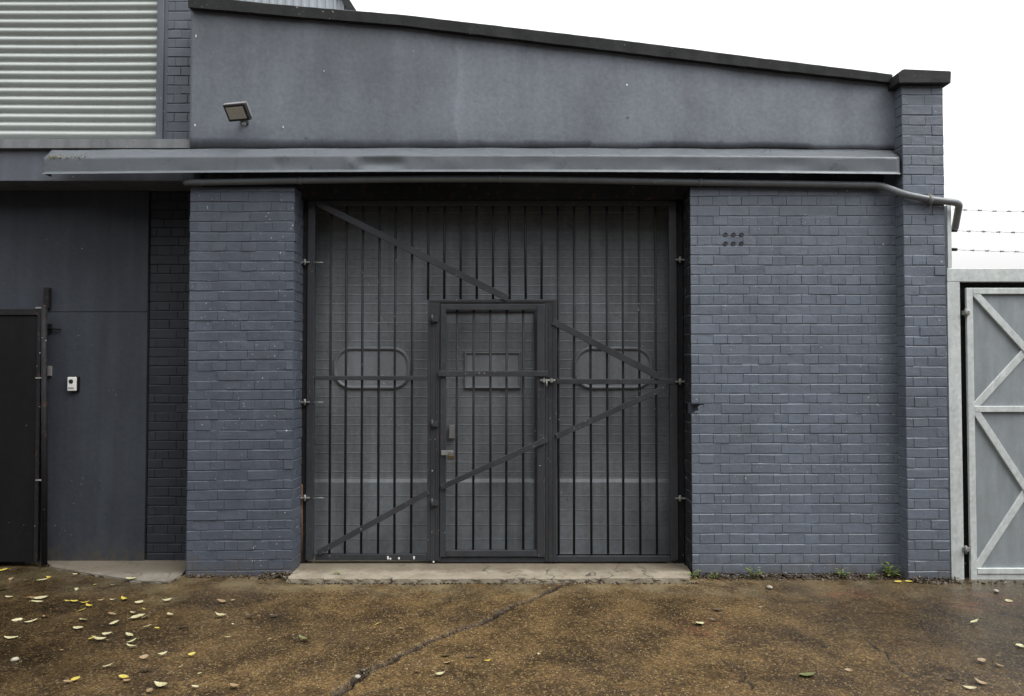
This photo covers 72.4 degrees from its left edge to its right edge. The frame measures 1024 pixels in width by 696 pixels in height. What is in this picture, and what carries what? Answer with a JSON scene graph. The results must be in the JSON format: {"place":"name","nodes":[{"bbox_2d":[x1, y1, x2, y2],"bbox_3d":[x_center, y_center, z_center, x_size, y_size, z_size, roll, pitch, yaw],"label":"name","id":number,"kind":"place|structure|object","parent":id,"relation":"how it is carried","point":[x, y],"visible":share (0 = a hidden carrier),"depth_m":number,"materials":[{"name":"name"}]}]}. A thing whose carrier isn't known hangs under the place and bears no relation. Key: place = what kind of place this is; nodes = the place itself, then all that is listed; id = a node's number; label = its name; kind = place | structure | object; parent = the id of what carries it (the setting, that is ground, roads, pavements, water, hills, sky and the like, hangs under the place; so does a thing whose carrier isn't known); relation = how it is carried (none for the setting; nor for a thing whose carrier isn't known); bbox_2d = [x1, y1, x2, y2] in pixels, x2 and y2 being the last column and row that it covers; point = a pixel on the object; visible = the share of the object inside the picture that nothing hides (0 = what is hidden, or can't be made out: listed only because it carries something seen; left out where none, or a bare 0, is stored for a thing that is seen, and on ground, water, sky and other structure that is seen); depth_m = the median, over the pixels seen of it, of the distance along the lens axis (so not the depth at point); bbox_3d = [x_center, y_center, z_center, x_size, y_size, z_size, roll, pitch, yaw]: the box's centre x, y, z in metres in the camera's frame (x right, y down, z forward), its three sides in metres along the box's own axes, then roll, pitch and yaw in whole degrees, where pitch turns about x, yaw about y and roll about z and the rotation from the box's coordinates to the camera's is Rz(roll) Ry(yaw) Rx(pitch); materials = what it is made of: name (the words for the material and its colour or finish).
{"place":"outdoors","nodes":[
{"label":"outdoors","id":0,"kind":"place"},
{"bbox_2d":[47,559,185,583],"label":"pavement","id":1,"kind":"structure","parent":0,"point":[157,571],"depth_m":5.42,"materials":[{"name":"concrete"}]},
{"bbox_2d":[242,0,355,10],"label":"clad building","id":2,"kind":"structure","parent":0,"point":[339,4],"depth_m":10.11,"materials":[{"name":"metal"}]},
{"bbox_2d":[0,562,1023,695],"bbox_3d":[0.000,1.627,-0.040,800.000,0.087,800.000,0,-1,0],"label":"ground","id":3,"kind":"structure","parent":0,"point":[885,637],"depth_m":4.11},
{"bbox_2d":[10,657,18,661],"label":"fallen leaf","id":4,"kind":"object","parent":3,"relation":"on","point":[13,659],"visible":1,"depth_m":3.77,"materials":[{"name":"white plant"}]},
{"bbox_2d":[0,0,202,562],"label":"neighbouring building","id":5,"kind":"structure","parent":3,"relation":"on","point":[104,257],"depth_m":5.70,"materials":[{"name":"paint"}]},
{"bbox_2d":[0,287,60,565],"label":"steel gate","id":6,"kind":"structure","parent":5,"relation":"attached to","point":[23,429],"depth_m":5.56,"materials":[{"name":"black metal"}]},
{"bbox_2d":[47,366,51,375],"bbox_3d":[-3.764,0.187,5.696,0.038,0.082,0.018,0,-1,0],"label":"switch plate","id":7,"kind":"object","parent":5,"relation":"attached to","point":[49,370],"visible":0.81,"depth_m":5.69,"materials":[{"name":"grey plastic"}]},
{"bbox_2d":[67,377,79,390],"bbox_3d":[-3.561,0.293,5.684,0.083,0.119,0.036,0,-1,0],"label":"intercom","id":8,"kind":"object","parent":5,"relation":"attached to","point":[73,383],"visible":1,"depth_m":5.67,"materials":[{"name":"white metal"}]},
{"bbox_2d":[129,614,144,618],"bbox_3d":[-2.375,1.698,4.426,0.102,0.009,0.046,-6,8,-33],"label":"fallen leaf","id":9,"kind":"object","parent":3,"relation":"on","point":[136,616],"visible":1,"depth_m":4.43,"materials":[{"name":"beige plant"}]},
{"bbox_2d":[139,654,149,658],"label":"fallen leaf","id":10,"kind":"object","parent":3,"relation":"on","point":[144,656],"visible":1,"depth_m":3.83,"materials":[{"name":"beige plant"}]},
{"bbox_2d":[154,681,168,685],"bbox_3d":[-1.743,1.672,3.485,0.088,0.015,0.034,5,10,6],"label":"fallen leaf","id":11,"kind":"object","parent":3,"relation":"on","point":[160,683],"visible":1,"depth_m":3.49,"materials":[{"name":"beige plant"}]},
{"bbox_2d":[185,571,291,579],"bbox_3d":[-2.065,1.712,5.247,0.808,0.065,0.119,0,-1,0],"label":"grit","id":12,"kind":"object","parent":3,"relation":"on","point":[273,575],"visible":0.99,"depth_m":5.27,"materials":[{"name":"grey gravel"}]},
{"bbox_2d":[329,585,560,695],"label":"crack grit","id":13,"kind":"object","parent":3,"relation":"on","point":[499,613],"visible":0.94,"depth_m":3.96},
{"bbox_2d":[286,554,690,585],"bbox_3d":[-0.148,1.742,5.514,3.034,0.084,0.804,0,-1,0],"label":"concrete threshold","id":14,"kind":"object","parent":3,"relation":"on","point":[314,571],"visible":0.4,"depth_m":5.28,"materials":[{"name":"grey concrete"}]},
{"bbox_2d":[287,581,699,585],"bbox_3d":[-0.136,1.722,5.105,3.020,0.040,0.069,0,-1,0],"label":"threshold grit","id":15,"kind":"object","parent":3,"relation":"on","point":[410,583],"visible":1,"depth_m":5.11,"materials":[{"name":"grey gravel"}]},
{"bbox_2d":[42,0,962,580],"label":"warehouse","id":16,"kind":"structure","parent":3,"relation":"on","point":[810,200],"depth_m":5.37,"materials":[{"name":"brick"}]},
{"bbox_2d":[223,101,252,125],"bbox_3d":[-2.035,-1.756,5.278,0.196,0.172,0.203,0,-1,18],"label":"floodlight","id":17,"kind":"object","parent":16,"relation":"attached to","point":[240,112],"visible":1,"depth_m":5.21,"materials":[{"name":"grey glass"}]},
{"bbox_2d":[314,207,669,553],"bbox_3d":[-0.147,0.166,5.781,3.126,3.055,0.066,0,-1,0],"label":"sectional door","id":18,"kind":"structure","parent":16,"relation":"in","point":[533,214],"depth_m":5.79,"materials":[{"name":"metal"}]},
{"bbox_2d":[300,200,685,562],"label":"security gate","id":19,"kind":"structure","parent":16,"relation":"attached to","point":[548,523],"depth_m":5.55,"materials":[{"name":"metal"}]},
{"bbox_2d":[448,451,453,459],"bbox_3d":[-0.478,0.840,5.481,0.052,0.068,0.020,0,-1,0],"label":"padlock","id":20,"kind":"object","parent":19,"relation":"hanging from","point":[450,457],"visible":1,"depth_m":5.47,"materials":[{"name":"gold metal"}]},
{"bbox_2d":[431,304,554,556],"bbox_3d":[-0.151,0.647,5.521,0.986,1.995,0.103,0,-1,0],"label":"wicket door","id":21,"kind":"structure","parent":19,"relation":"in","point":[540,373],"depth_m":5.53,"materials":[{"name":"metal"}]},
{"bbox_2d":[689,570,700,577],"bbox_3d":[1.359,1.690,5.233,0.087,0.076,0.090,-1,-2,32],"label":"weed","id":22,"kind":"object","parent":3,"relation":"on","point":[694,573],"visible":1,"depth_m":5.24,"materials":[{"name":"green plant"}]},
{"bbox_2d":[747,567,764,578],"bbox_3d":[1.811,1.680,5.216,0.144,0.096,0.072,-1,-2,22],"label":"weed","id":23,"kind":"object","parent":3,"relation":"on","point":[759,572],"visible":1,"depth_m":5.23,"materials":[{"name":"green plant"}]},
{"bbox_2d":[795,672,816,675],"bbox_3d":[1.509,1.676,3.596,0.110,0.013,0.057,-6,-11,-2],"label":"fallen leaf","id":24,"kind":"object","parent":3,"relation":"on","point":[807,674],"visible":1,"depth_m":3.60,"materials":[{"name":"green plant"}]},
{"bbox_2d":[696,571,962,585],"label":"leaf litter","id":25,"kind":"object","parent":3,"relation":"on","point":[829,575],"visible":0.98,"depth_m":5.25,"materials":[{"name":"brown plant"}]},
{"bbox_2d":[835,568,850,576],"bbox_3d":[2.479,1.689,5.251,0.100,0.080,0.093,0,-1,0],"label":"weed","id":26,"kind":"object","parent":3,"relation":"on","point":[840,573],"visible":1,"depth_m":5.25,"materials":[{"name":"green plant"}]},
{"bbox_2d":[882,561,900,577],"bbox_3d":[2.840,1.670,5.253,0.145,0.117,0.099,0,-1,0],"label":"weed","id":27,"kind":"object","parent":3,"relation":"on","point":[889,569],"visible":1,"depth_m":5.26,"materials":[{"name":"green plant"}]},
{"bbox_2d":[973,676,987,683],"bbox_3d":[2.357,1.675,3.516,0.080,0.014,0.030,23,15,23],"label":"fallen leaf","id":28,"kind":"object","parent":3,"relation":"on","point":[981,682],"visible":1,"depth_m":3.52,"materials":[{"name":"beige plant"}]},
{"bbox_2d":[944,205,1023,579],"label":"yard gate","id":29,"kind":"structure","parent":3,"relation":"on","point":[985,354],"depth_m":5.27,"materials":[{"name":"metal"}]},
{"bbox_2d":[951,229,1023,232],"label":"barbed wire","id":30,"kind":"object","parent":29,"relation":"attached to","point":[954,230],"visible":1,"depth_m":5.30,"materials":[{"name":"metal"}]},
{"bbox_2d":[952,248,1022,252],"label":"barbed wire","id":31,"kind":"object","parent":29,"relation":"attached to","point":[954,249],"visible":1,"depth_m":5.30,"materials":[{"name":"metal"}]},
{"bbox_2d":[963,209,1023,211],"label":"barbed wire","id":32,"kind":"object","parent":29,"relation":"attached to","point":[993,211],"visible":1,"depth_m":5.30,"materials":[{"name":"metal"}]},
{"bbox_2d":[963,579,1023,586],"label":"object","id":33,"kind":"object","parent":3,"relation":"on","point":[995,582],"visible":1,"depth_m":5.13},
{"bbox_2d":[350,0,1023,267],"label":"sky","id":34,"kind":"structure","parent":0,"point":[980,42],"materials":[{"name":"white"}]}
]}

